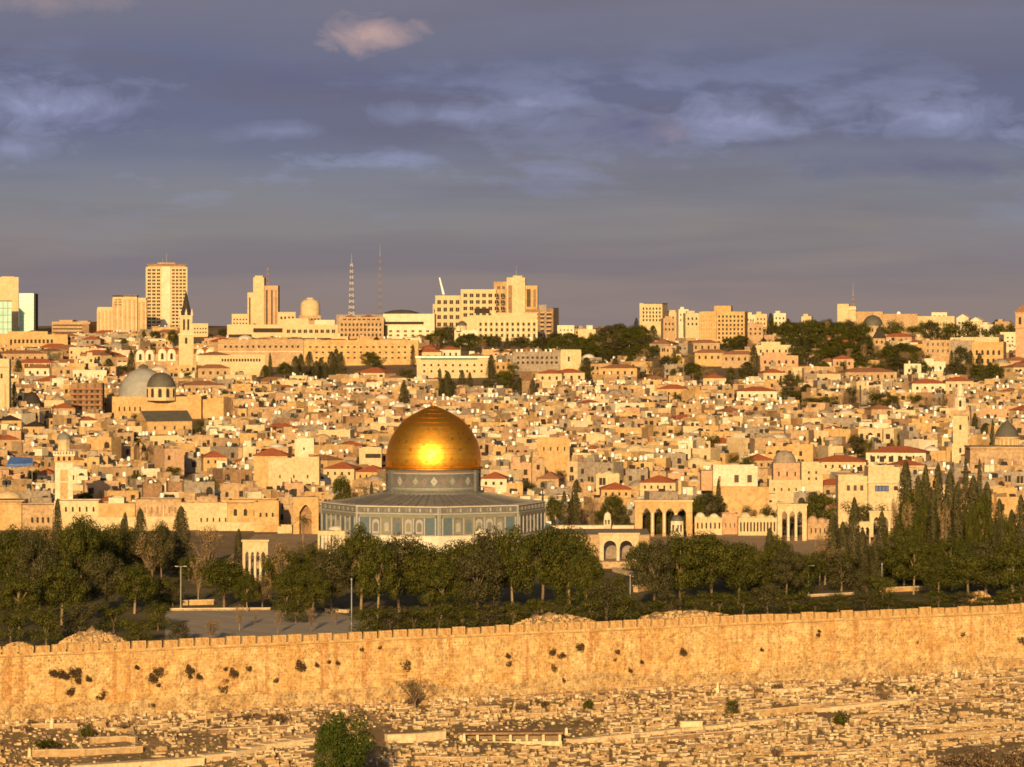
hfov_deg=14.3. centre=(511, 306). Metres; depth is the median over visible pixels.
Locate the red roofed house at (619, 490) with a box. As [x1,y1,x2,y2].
[599,482,630,503]
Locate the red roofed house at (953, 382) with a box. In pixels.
[943,377,972,391]
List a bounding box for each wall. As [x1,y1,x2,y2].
[0,603,1023,722]
[30,723,76,728]
[31,746,142,756]
[89,735,137,743]
[137,722,176,728]
[170,607,269,610]
[182,599,213,604]
[209,725,269,733]
[226,724,287,730]
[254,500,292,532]
[283,730,357,738]
[324,608,348,612]
[385,730,445,742]
[414,755,507,760]
[468,705,498,709]
[520,712,557,717]
[551,525,633,532]
[612,567,635,576]
[633,583,650,591]
[634,686,665,690]
[644,731,728,741]
[700,699,723,704]
[731,698,770,702]
[755,704,819,715]
[774,687,806,692]
[776,747,883,755]
[809,592,852,596]
[814,698,913,711]
[836,701,870,704]
[851,711,906,717]
[867,585,935,592]
[905,721,1005,728]
[916,697,998,703]
[920,729,993,740]
[950,676,1023,684]
[966,730,1023,738]
[986,677,1023,683]
[993,684,1019,688]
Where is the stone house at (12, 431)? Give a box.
[2,426,20,440]
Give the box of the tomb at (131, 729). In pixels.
[125,725,133,732]
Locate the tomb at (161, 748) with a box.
[156,746,166,750]
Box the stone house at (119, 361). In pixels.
[109,355,134,366]
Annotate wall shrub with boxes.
[48,669,56,677]
[55,669,63,678]
[62,671,69,679]
[65,686,74,696]
[69,667,81,679]
[85,675,91,681]
[95,689,106,700]
[148,673,157,683]
[153,667,163,677]
[185,664,194,673]
[218,685,227,693]
[229,667,238,677]
[295,660,306,671]
[400,660,411,671]
[548,648,555,656]
[551,664,557,672]
[576,643,584,652]
[679,647,687,656]
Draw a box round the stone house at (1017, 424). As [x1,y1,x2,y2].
[1001,418,1023,433]
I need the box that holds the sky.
[0,0,1023,327]
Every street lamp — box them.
[175,566,186,607]
[351,578,352,631]
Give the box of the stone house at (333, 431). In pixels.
[318,425,354,438]
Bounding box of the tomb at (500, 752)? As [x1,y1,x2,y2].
[492,751,503,754]
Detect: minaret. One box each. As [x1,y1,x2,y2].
[53,431,74,499]
[951,383,969,462]
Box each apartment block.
[192,323,207,336]
[232,314,248,324]
[278,312,295,324]
[513,349,580,374]
[557,325,595,338]
[1000,332,1014,346]
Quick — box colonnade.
[318,531,344,553]
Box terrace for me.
[556,529,649,555]
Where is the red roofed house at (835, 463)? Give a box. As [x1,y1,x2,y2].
[813,455,868,471]
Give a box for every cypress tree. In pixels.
[11,383,18,406]
[13,360,25,377]
[51,498,63,567]
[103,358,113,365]
[120,518,127,562]
[122,512,128,530]
[126,350,135,372]
[129,508,148,567]
[141,330,147,337]
[167,506,196,574]
[233,528,242,567]
[257,365,265,378]
[267,353,273,376]
[288,356,303,375]
[296,354,306,374]
[304,351,314,374]
[311,360,321,377]
[315,357,323,376]
[319,362,328,378]
[326,351,338,374]
[332,348,339,370]
[334,352,346,373]
[369,481,372,493]
[396,382,409,403]
[409,345,415,365]
[437,334,443,346]
[437,368,442,389]
[440,371,455,396]
[457,370,465,384]
[466,372,472,386]
[484,354,496,378]
[503,337,511,348]
[513,377,522,394]
[527,379,537,394]
[536,336,546,349]
[558,491,569,524]
[565,499,574,524]
[569,491,582,524]
[571,479,582,498]
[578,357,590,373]
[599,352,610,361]
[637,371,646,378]
[644,336,651,342]
[647,325,660,341]
[715,478,720,516]
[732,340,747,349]
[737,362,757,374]
[747,345,760,375]
[750,555,765,592]
[764,528,774,581]
[767,313,772,325]
[796,338,814,347]
[799,384,811,400]
[812,354,817,365]
[815,356,821,365]
[816,436,821,458]
[821,512,841,578]
[833,350,845,357]
[836,521,849,579]
[843,338,857,355]
[847,497,860,553]
[852,529,870,586]
[856,336,873,344]
[866,541,882,582]
[872,511,889,577]
[895,350,903,357]
[896,459,912,527]
[901,500,914,579]
[910,475,925,536]
[921,464,931,506]
[925,490,940,551]
[931,463,943,536]
[935,498,954,540]
[940,469,957,533]
[948,350,954,364]
[950,481,966,541]
[953,365,965,374]
[961,458,969,512]
[964,354,972,373]
[964,475,979,541]
[965,350,975,364]
[971,413,977,428]
[975,353,983,373]
[977,458,982,515]
[980,423,989,433]
[980,481,995,543]
[984,371,990,378]
[989,419,994,444]
[993,498,1003,525]
[993,529,1009,588]
[1007,509,1019,546]
[1014,494,1023,560]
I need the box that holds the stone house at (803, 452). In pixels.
[787,443,813,461]
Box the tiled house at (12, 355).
[0,350,46,360]
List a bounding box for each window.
[88,488,93,493]
[104,442,109,447]
[172,304,181,326]
[206,487,212,493]
[599,478,605,485]
[734,475,738,482]
[747,475,751,482]
[870,456,874,461]
[1004,475,1010,481]
[1016,476,1023,483]
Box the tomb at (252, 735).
[249,732,256,737]
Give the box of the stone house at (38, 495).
[12,483,51,502]
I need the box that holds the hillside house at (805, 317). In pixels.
[801,314,812,322]
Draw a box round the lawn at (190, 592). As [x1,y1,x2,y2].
[0,569,1023,652]
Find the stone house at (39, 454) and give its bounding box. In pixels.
[19,448,49,468]
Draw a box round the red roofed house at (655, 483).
[640,475,676,495]
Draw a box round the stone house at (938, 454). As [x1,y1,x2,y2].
[924,446,945,461]
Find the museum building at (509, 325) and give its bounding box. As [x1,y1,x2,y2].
[470,313,536,340]
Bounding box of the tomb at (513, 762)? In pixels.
[510,760,523,765]
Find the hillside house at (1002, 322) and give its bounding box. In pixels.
[995,319,1013,334]
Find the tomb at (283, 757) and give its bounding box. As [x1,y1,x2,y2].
[280,754,291,759]
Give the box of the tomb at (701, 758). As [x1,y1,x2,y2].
[695,755,703,762]
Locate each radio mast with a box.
[349,253,353,314]
[378,256,381,314]
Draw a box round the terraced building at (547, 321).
[525,305,558,337]
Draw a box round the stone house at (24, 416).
[7,409,35,428]
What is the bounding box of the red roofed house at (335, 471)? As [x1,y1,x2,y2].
[322,462,363,484]
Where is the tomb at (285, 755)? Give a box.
[278,752,290,757]
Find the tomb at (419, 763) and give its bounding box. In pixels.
[413,761,426,765]
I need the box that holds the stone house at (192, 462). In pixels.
[184,450,201,472]
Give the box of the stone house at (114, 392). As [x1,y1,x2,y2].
[107,388,118,412]
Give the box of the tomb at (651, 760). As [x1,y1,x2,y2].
[647,758,656,762]
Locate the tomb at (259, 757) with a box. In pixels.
[254,753,265,759]
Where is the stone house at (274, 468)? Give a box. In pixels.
[252,448,320,488]
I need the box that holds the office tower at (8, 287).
[0,276,17,330]
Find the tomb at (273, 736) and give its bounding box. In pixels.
[271,732,280,739]
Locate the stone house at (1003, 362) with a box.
[987,359,1013,373]
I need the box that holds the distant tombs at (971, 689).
[0,667,1023,766]
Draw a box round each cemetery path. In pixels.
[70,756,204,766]
[197,736,318,762]
[566,718,778,743]
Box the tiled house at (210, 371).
[197,364,229,378]
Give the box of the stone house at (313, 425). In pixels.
[297,419,332,432]
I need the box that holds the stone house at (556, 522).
[546,507,579,524]
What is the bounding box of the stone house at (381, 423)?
[371,417,401,430]
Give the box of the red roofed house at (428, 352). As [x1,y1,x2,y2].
[419,349,441,355]
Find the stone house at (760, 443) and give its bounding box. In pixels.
[750,436,788,452]
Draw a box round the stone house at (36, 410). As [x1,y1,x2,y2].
[8,406,38,421]
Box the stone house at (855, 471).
[831,467,863,478]
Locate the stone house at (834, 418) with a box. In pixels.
[824,413,858,424]
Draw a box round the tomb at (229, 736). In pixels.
[227,732,233,739]
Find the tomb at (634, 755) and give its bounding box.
[629,753,639,757]
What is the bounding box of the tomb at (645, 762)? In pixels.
[641,760,649,765]
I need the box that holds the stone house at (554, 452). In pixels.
[537,437,569,480]
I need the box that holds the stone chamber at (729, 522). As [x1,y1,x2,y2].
[721,512,737,533]
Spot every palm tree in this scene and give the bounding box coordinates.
[126,437,150,459]
[293,512,314,547]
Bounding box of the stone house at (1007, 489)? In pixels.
[990,485,1016,494]
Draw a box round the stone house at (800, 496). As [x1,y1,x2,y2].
[794,486,816,525]
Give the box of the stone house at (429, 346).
[419,344,440,349]
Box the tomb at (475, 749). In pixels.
[469,746,479,751]
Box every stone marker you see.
[25,748,33,758]
[49,717,54,728]
[460,733,468,743]
[563,727,569,735]
[714,682,719,694]
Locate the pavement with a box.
[165,610,379,645]
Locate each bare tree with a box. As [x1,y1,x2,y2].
[38,347,52,356]
[38,525,58,556]
[53,352,63,359]
[134,533,169,580]
[139,450,151,460]
[188,525,223,581]
[189,558,205,599]
[200,619,220,637]
[234,606,244,630]
[255,573,273,607]
[271,540,292,573]
[274,609,280,627]
[306,606,316,631]
[331,607,339,624]
[357,482,369,495]
[394,677,437,707]
[431,336,440,345]
[478,339,485,348]
[578,499,588,524]
[583,497,598,524]
[645,361,658,374]
[648,367,665,376]
[678,353,695,365]
[700,365,708,376]
[704,368,715,374]
[797,369,804,381]
[810,534,828,584]
[824,544,844,588]
[834,394,852,403]
[845,348,851,356]
[860,343,866,355]
[868,385,880,393]
[871,685,893,699]
[888,498,900,546]
[900,352,912,361]
[915,351,923,360]
[922,396,936,408]
[934,394,947,406]
[937,503,951,543]
[964,364,972,378]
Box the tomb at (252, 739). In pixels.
[246,736,257,740]
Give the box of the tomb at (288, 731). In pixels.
[283,727,291,735]
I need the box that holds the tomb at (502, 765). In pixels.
[497,763,506,766]
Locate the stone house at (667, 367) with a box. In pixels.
[662,362,683,378]
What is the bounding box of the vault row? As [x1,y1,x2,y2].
[457,730,562,745]
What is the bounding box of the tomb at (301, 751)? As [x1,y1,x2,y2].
[294,746,304,753]
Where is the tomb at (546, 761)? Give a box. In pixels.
[541,759,548,764]
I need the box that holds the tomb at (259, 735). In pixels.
[257,730,268,737]
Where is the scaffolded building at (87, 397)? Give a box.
[69,381,103,414]
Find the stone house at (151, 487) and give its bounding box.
[142,477,161,496]
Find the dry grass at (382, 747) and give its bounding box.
[0,674,1023,766]
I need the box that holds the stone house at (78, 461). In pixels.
[51,456,84,470]
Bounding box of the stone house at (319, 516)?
[319,505,320,526]
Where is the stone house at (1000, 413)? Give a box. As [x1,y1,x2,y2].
[976,404,1006,420]
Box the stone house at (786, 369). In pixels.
[765,362,792,381]
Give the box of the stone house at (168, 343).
[165,332,179,345]
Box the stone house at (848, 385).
[829,382,853,401]
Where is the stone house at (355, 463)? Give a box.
[344,460,367,468]
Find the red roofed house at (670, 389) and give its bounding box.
[657,384,687,401]
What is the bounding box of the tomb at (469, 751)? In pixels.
[463,747,472,755]
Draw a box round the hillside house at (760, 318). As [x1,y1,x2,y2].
[755,312,766,333]
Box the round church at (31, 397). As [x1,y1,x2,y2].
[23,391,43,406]
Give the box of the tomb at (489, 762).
[484,757,493,765]
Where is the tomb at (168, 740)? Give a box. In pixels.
[165,735,174,741]
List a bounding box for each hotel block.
[97,295,146,331]
[640,303,667,334]
[699,306,747,343]
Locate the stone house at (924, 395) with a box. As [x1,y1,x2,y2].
[916,388,937,404]
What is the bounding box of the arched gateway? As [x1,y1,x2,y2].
[293,497,318,533]
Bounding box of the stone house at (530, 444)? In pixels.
[515,439,536,448]
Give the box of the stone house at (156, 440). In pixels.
[148,435,181,444]
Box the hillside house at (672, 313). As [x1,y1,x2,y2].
[667,310,675,337]
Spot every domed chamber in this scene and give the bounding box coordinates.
[694,512,721,534]
[737,512,776,534]
[807,516,831,539]
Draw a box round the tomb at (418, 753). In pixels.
[414,749,422,754]
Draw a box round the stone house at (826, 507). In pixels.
[825,495,834,515]
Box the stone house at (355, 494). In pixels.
[352,488,379,496]
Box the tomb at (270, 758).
[264,754,274,761]
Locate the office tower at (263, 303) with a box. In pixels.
[247,268,279,324]
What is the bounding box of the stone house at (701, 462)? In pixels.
[684,457,715,467]
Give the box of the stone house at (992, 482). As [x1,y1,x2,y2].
[962,474,995,488]
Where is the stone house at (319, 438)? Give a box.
[306,434,338,443]
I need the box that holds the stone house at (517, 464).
[509,456,530,484]
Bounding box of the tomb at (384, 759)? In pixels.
[381,757,395,763]
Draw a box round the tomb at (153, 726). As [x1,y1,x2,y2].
[148,721,157,728]
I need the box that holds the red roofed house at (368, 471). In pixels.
[355,465,383,478]
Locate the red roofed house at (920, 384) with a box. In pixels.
[909,379,945,393]
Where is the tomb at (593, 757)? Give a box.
[591,754,602,759]
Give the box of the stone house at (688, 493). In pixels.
[678,487,708,525]
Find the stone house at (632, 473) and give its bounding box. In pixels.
[625,463,648,484]
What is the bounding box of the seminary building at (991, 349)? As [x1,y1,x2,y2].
[922,337,1005,364]
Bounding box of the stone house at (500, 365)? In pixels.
[488,360,510,373]
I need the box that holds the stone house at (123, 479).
[112,472,133,484]
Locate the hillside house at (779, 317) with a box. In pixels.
[774,311,786,325]
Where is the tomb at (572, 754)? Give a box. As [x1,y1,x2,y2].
[566,749,576,756]
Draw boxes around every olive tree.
[0,524,24,538]
[0,611,29,642]
[16,525,42,576]
[27,606,65,644]
[61,601,100,636]
[77,493,89,498]
[79,520,109,586]
[95,601,132,632]
[96,522,124,572]
[109,525,138,573]
[120,365,127,373]
[120,618,156,641]
[126,473,142,484]
[133,543,159,574]
[141,577,178,604]
[142,600,172,630]
[159,575,185,605]
[161,543,192,569]
[164,619,192,642]
[166,466,183,478]
[177,555,200,579]
[181,370,192,377]
[194,419,203,432]
[205,477,219,488]
[259,552,280,585]
[262,566,277,582]
[269,576,301,613]
[273,546,298,584]
[278,601,313,622]
[288,551,306,568]
[297,542,315,567]
[303,547,322,576]
[307,540,334,576]
[329,534,362,578]
[349,605,386,634]
[369,357,386,368]
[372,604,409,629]
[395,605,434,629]
[398,368,415,377]
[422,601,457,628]
[444,331,454,344]
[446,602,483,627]
[464,340,477,350]
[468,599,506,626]
[481,378,495,387]
[494,370,512,384]
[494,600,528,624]
[498,374,517,388]
[506,362,519,376]
[521,342,533,347]
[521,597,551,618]
[548,592,579,615]
[553,345,569,349]
[554,337,562,348]
[555,469,565,479]
[575,595,604,620]
[579,336,584,346]
[579,366,592,379]
[585,581,626,620]
[592,358,607,363]
[597,349,616,358]
[607,573,629,607]
[608,591,643,620]
[609,332,620,341]
[615,504,632,524]
[638,600,667,615]
[639,345,659,357]
[642,512,654,530]
[645,512,660,533]
[654,513,670,533]
[654,589,687,611]
[666,509,673,533]
[669,368,675,375]
[669,512,685,533]
[670,355,682,363]
[670,392,681,400]
[674,430,684,435]
[676,364,685,371]
[677,590,712,612]
[681,512,694,533]
[693,364,705,378]
[702,432,718,447]
[704,591,737,613]
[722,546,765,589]
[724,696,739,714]
[725,367,736,379]
[725,589,761,613]
[727,454,738,462]
[737,367,754,378]
[738,456,755,464]
[742,505,756,515]
[744,542,770,589]
[750,581,786,613]
[759,504,776,516]
[761,560,784,587]
[763,326,775,334]
[768,322,778,334]
[773,588,808,613]
[777,388,798,399]
[782,515,801,534]
[782,552,816,593]
[787,345,806,362]
[789,390,801,401]
[790,324,807,335]
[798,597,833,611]
[799,321,813,334]
[800,397,826,406]
[807,355,813,363]
[811,341,826,348]
[811,348,825,361]
[819,395,841,406]
[821,592,855,611]
[822,546,860,590]
[826,327,836,335]
[831,550,871,582]
[839,360,846,369]
[840,501,873,533]
[845,386,856,402]
[848,591,880,610]
[851,568,884,597]
[853,545,887,576]
[862,390,890,405]
[862,503,887,534]
[863,438,871,459]
[864,362,886,367]
[866,574,897,599]
[869,350,881,359]
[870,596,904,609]
[880,545,911,581]
[881,325,889,334]
[886,320,899,334]
[886,393,900,405]
[891,320,905,333]
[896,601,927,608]
[903,393,922,406]
[906,326,921,335]
[909,353,919,363]
[911,365,917,373]
[916,320,925,334]
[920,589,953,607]
[941,322,952,335]
[941,322,961,339]
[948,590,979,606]
[958,319,978,337]
[967,326,979,336]
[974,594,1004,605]
[977,372,985,381]
[979,326,996,336]
[990,323,1006,336]
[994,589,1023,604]
[1002,562,1023,601]
[1004,323,1014,331]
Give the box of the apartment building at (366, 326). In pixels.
[338,315,383,338]
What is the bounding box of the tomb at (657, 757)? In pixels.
[652,754,660,760]
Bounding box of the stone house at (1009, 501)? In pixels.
[994,494,1023,525]
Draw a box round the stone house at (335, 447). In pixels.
[314,438,353,453]
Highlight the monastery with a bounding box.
[218,339,418,366]
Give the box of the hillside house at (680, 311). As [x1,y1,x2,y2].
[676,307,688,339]
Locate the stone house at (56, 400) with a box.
[44,396,70,407]
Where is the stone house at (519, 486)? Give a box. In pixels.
[507,474,523,495]
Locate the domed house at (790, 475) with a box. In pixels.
[767,450,822,502]
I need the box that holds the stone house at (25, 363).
[17,359,55,374]
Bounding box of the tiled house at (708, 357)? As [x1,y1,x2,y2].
[693,349,725,365]
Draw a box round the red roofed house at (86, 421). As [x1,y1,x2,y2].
[78,416,97,426]
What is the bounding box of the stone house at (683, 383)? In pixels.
[672,380,690,385]
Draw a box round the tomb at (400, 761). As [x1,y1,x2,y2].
[397,759,407,764]
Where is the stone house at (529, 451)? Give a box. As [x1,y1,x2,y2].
[527,448,536,456]
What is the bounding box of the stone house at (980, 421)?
[970,418,998,428]
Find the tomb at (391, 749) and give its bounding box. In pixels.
[387,746,399,751]
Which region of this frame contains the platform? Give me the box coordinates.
[226,534,893,568]
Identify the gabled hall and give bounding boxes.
[136,410,192,434]
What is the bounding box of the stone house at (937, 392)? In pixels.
[931,390,945,405]
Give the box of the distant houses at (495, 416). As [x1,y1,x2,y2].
[0,325,1023,522]
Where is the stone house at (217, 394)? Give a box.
[212,389,221,397]
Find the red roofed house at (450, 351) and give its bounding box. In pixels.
[438,346,460,355]
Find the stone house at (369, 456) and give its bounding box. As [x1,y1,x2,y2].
[359,447,381,467]
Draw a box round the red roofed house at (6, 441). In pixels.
[0,435,19,450]
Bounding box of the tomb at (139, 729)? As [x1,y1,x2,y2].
[137,727,145,731]
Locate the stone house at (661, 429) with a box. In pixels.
[653,423,669,435]
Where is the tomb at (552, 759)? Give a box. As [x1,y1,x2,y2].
[548,754,557,761]
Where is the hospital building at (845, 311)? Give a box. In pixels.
[837,294,954,337]
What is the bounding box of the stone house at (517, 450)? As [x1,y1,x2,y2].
[489,441,528,454]
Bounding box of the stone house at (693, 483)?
[681,479,707,493]
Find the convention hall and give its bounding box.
[383,314,435,338]
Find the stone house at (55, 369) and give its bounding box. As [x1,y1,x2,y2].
[49,363,78,376]
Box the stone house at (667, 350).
[660,343,679,356]
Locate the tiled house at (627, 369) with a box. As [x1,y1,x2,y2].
[599,364,639,378]
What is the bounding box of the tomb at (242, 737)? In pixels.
[236,732,246,738]
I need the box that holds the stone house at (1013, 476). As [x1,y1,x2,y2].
[981,464,1023,488]
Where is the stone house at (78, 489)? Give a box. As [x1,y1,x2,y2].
[73,483,82,498]
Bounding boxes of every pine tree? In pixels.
[0,530,29,597]
[14,531,64,613]
[25,525,54,562]
[29,469,40,485]
[55,512,100,579]
[78,491,92,498]
[80,550,129,611]
[99,524,124,542]
[115,526,148,563]
[120,338,128,343]
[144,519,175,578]
[149,330,161,338]
[166,330,178,346]
[218,328,226,335]
[232,571,261,610]
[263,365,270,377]
[274,561,316,613]
[276,362,293,377]
[294,568,331,617]
[310,545,354,613]
[332,474,353,499]
[337,522,382,609]
[352,536,404,617]
[360,351,380,367]
[369,531,425,611]
[397,542,455,607]
[425,333,437,344]
[431,328,445,344]
[432,537,488,606]
[440,381,456,394]
[441,325,455,338]
[449,547,505,616]
[452,337,467,348]
[455,333,478,344]
[467,524,517,610]
[473,335,492,348]
[485,524,538,613]
[489,335,502,347]
[510,336,532,348]
[511,523,573,612]
[521,478,536,490]
[530,337,548,343]
[542,525,598,613]
[546,495,562,524]
[547,331,561,339]
[547,338,557,348]
[558,332,577,344]
[566,547,605,616]
[569,343,577,349]
[571,336,588,346]
[576,342,600,348]
[577,344,599,356]
[586,334,605,346]
[593,506,609,524]
[596,325,621,341]
[600,340,629,356]
[600,494,626,524]
[609,323,626,334]
[618,328,639,346]
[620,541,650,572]
[624,348,641,356]
[625,337,648,350]
[625,355,633,360]
[627,324,642,337]
[631,537,677,610]
[633,343,639,351]
[638,325,650,339]
[640,330,646,339]
[651,530,709,607]
[654,509,670,523]
[658,356,675,365]
[678,509,693,525]
[684,362,701,378]
[689,530,739,604]
[691,494,705,516]
[696,490,728,516]
[714,540,764,604]
[720,338,737,349]
[734,335,749,341]
[762,534,794,592]
[769,546,806,591]
[776,323,792,336]
[778,321,796,332]
[782,372,795,389]
[783,333,805,343]
[783,552,820,582]
[786,336,796,343]
[792,322,805,333]
[793,345,814,361]
[798,490,838,520]
[803,320,827,336]
[805,334,828,346]
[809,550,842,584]
[818,347,835,358]
[819,318,833,328]
[819,361,829,366]
[828,337,844,350]
[831,321,846,336]
[836,342,862,355]
[842,318,855,332]
[842,328,859,340]
[847,434,864,453]
[848,355,870,367]
[850,321,872,340]
[854,342,873,355]
[857,339,874,350]
[874,547,907,581]
[877,355,895,369]
[878,345,901,357]
[883,523,920,585]
[885,356,910,373]
[892,342,911,351]
[892,489,929,545]
[892,534,934,594]
[903,345,923,360]
[904,349,921,361]
[910,542,947,590]
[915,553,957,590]
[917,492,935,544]
[918,361,929,372]
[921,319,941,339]
[929,534,970,590]
[941,546,990,593]
[947,360,964,373]
[948,541,981,569]
[953,345,968,362]
[955,512,969,540]
[962,364,984,381]
[962,539,1009,591]
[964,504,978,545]
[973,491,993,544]
[984,363,1005,378]
[989,536,1023,599]
[992,517,1005,543]
[996,514,1016,549]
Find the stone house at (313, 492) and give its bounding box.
[301,487,342,498]
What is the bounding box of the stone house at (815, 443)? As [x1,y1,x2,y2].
[810,438,824,458]
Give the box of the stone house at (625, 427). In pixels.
[610,421,647,437]
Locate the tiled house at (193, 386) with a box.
[181,381,223,392]
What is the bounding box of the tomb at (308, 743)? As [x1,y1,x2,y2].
[303,740,313,745]
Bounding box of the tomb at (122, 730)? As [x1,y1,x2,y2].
[115,728,124,732]
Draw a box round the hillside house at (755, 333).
[748,321,762,342]
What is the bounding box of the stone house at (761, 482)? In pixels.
[758,477,766,485]
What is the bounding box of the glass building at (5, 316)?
[0,300,11,333]
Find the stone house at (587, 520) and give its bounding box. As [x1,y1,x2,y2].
[583,503,617,524]
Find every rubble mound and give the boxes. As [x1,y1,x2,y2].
[1,641,33,651]
[58,626,130,648]
[509,612,594,630]
[636,609,732,622]
[966,589,993,602]
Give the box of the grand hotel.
[433,272,537,329]
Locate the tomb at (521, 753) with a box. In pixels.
[516,752,527,755]
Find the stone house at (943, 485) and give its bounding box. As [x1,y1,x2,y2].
[940,481,961,498]
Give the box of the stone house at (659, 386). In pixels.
[652,382,667,394]
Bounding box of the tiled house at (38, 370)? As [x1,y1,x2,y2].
[25,364,50,375]
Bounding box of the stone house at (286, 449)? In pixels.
[261,443,292,456]
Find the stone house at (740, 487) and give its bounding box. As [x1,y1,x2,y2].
[700,465,768,515]
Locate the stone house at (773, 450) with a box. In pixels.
[765,438,790,458]
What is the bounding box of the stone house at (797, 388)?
[794,386,812,391]
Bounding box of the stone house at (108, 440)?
[86,429,120,458]
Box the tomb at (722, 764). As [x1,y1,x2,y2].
[719,760,725,766]
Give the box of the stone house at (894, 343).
[892,340,917,345]
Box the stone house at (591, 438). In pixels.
[584,431,604,443]
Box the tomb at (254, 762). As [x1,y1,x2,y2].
[247,758,257,764]
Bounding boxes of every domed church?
[112,364,223,418]
[454,321,476,344]
[863,314,882,342]
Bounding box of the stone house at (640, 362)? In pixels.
[621,357,651,373]
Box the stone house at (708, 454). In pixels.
[692,446,719,460]
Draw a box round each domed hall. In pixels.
[299,298,320,324]
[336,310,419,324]
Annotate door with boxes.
[384,325,387,337]
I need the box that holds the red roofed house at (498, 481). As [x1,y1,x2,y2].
[481,472,508,491]
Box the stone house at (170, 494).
[157,491,188,500]
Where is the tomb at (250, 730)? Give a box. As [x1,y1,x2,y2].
[247,729,260,734]
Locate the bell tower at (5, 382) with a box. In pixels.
[0,359,11,409]
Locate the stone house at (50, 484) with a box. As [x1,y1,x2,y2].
[35,476,54,502]
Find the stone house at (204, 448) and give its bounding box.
[197,442,215,456]
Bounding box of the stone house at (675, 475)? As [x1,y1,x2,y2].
[668,471,685,480]
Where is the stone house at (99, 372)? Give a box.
[72,367,106,380]
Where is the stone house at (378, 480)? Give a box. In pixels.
[352,475,385,488]
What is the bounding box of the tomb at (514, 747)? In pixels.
[511,745,520,749]
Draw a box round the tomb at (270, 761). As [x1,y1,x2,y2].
[265,760,276,763]
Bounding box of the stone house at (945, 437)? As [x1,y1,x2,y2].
[941,434,969,445]
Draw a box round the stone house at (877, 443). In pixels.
[870,436,885,449]
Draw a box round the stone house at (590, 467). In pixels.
[577,455,623,490]
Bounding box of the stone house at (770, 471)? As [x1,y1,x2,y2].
[766,464,771,474]
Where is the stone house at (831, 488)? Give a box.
[823,485,834,492]
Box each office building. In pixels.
[52,320,96,333]
[227,318,337,337]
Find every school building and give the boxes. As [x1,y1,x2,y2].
[0,331,67,346]
[197,352,264,376]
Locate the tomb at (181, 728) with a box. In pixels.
[179,724,188,730]
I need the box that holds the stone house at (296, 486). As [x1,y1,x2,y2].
[282,478,303,494]
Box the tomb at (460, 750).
[458,746,466,752]
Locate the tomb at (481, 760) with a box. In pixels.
[478,754,489,762]
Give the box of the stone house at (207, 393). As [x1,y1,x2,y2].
[203,390,212,397]
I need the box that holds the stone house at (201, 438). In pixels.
[184,430,218,445]
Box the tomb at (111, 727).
[109,725,119,730]
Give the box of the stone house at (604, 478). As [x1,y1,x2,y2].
[596,470,619,494]
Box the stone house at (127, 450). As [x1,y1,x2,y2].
[121,439,136,459]
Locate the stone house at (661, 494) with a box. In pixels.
[644,489,677,525]
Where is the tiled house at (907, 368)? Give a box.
[903,361,920,374]
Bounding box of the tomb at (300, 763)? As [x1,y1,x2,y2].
[295,759,306,766]
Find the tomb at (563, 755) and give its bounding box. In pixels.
[557,751,565,758]
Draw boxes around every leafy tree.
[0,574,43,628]
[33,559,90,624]
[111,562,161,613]
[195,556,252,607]
[313,714,346,766]
[315,709,375,766]
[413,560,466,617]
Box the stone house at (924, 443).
[904,435,937,449]
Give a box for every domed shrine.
[320,402,545,552]
[994,419,1019,444]
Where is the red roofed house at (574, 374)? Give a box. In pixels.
[560,369,584,381]
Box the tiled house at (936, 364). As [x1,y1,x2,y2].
[917,358,944,374]
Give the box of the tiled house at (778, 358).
[757,352,797,370]
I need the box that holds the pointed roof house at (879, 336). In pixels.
[872,325,885,348]
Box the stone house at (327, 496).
[321,487,337,501]
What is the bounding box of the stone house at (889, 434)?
[883,428,900,445]
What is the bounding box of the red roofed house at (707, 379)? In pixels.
[700,374,725,384]
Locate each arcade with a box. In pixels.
[241,539,269,580]
[598,532,639,560]
[634,500,692,535]
[776,503,807,540]
[853,521,869,542]
[868,510,898,536]
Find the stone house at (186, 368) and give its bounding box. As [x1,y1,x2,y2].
[167,363,201,377]
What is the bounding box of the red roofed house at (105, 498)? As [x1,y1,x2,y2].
[101,496,111,500]
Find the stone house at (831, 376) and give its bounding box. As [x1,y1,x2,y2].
[810,370,840,384]
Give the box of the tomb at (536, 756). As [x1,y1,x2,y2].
[531,753,541,758]
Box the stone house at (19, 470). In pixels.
[0,466,26,477]
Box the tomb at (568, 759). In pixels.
[564,756,575,760]
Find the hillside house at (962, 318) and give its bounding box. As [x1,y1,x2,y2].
[956,314,970,335]
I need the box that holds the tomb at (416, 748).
[412,745,423,750]
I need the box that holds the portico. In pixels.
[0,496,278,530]
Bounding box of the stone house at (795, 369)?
[780,365,803,378]
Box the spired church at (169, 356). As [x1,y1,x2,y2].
[135,292,213,368]
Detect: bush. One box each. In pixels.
[21,724,32,730]
[34,739,61,747]
[78,724,94,736]
[113,721,130,728]
[240,712,251,719]
[266,711,290,723]
[386,711,396,718]
[404,698,419,703]
[514,701,523,709]
[534,699,549,705]
[582,698,593,708]
[769,745,783,757]
[771,683,782,688]
[832,710,849,724]
[907,685,914,693]
[939,750,969,766]
[964,740,1000,766]
[998,743,1023,766]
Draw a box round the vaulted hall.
[0,490,27,502]
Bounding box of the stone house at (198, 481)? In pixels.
[180,473,214,495]
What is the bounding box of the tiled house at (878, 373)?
[837,368,896,379]
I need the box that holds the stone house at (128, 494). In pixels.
[100,483,138,500]
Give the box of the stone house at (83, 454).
[76,447,111,463]
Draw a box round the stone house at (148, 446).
[139,440,152,462]
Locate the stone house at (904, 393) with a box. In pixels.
[887,389,914,404]
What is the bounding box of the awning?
[7,457,32,475]
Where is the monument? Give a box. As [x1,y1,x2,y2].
[679,720,702,729]
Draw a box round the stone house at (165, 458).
[154,445,183,476]

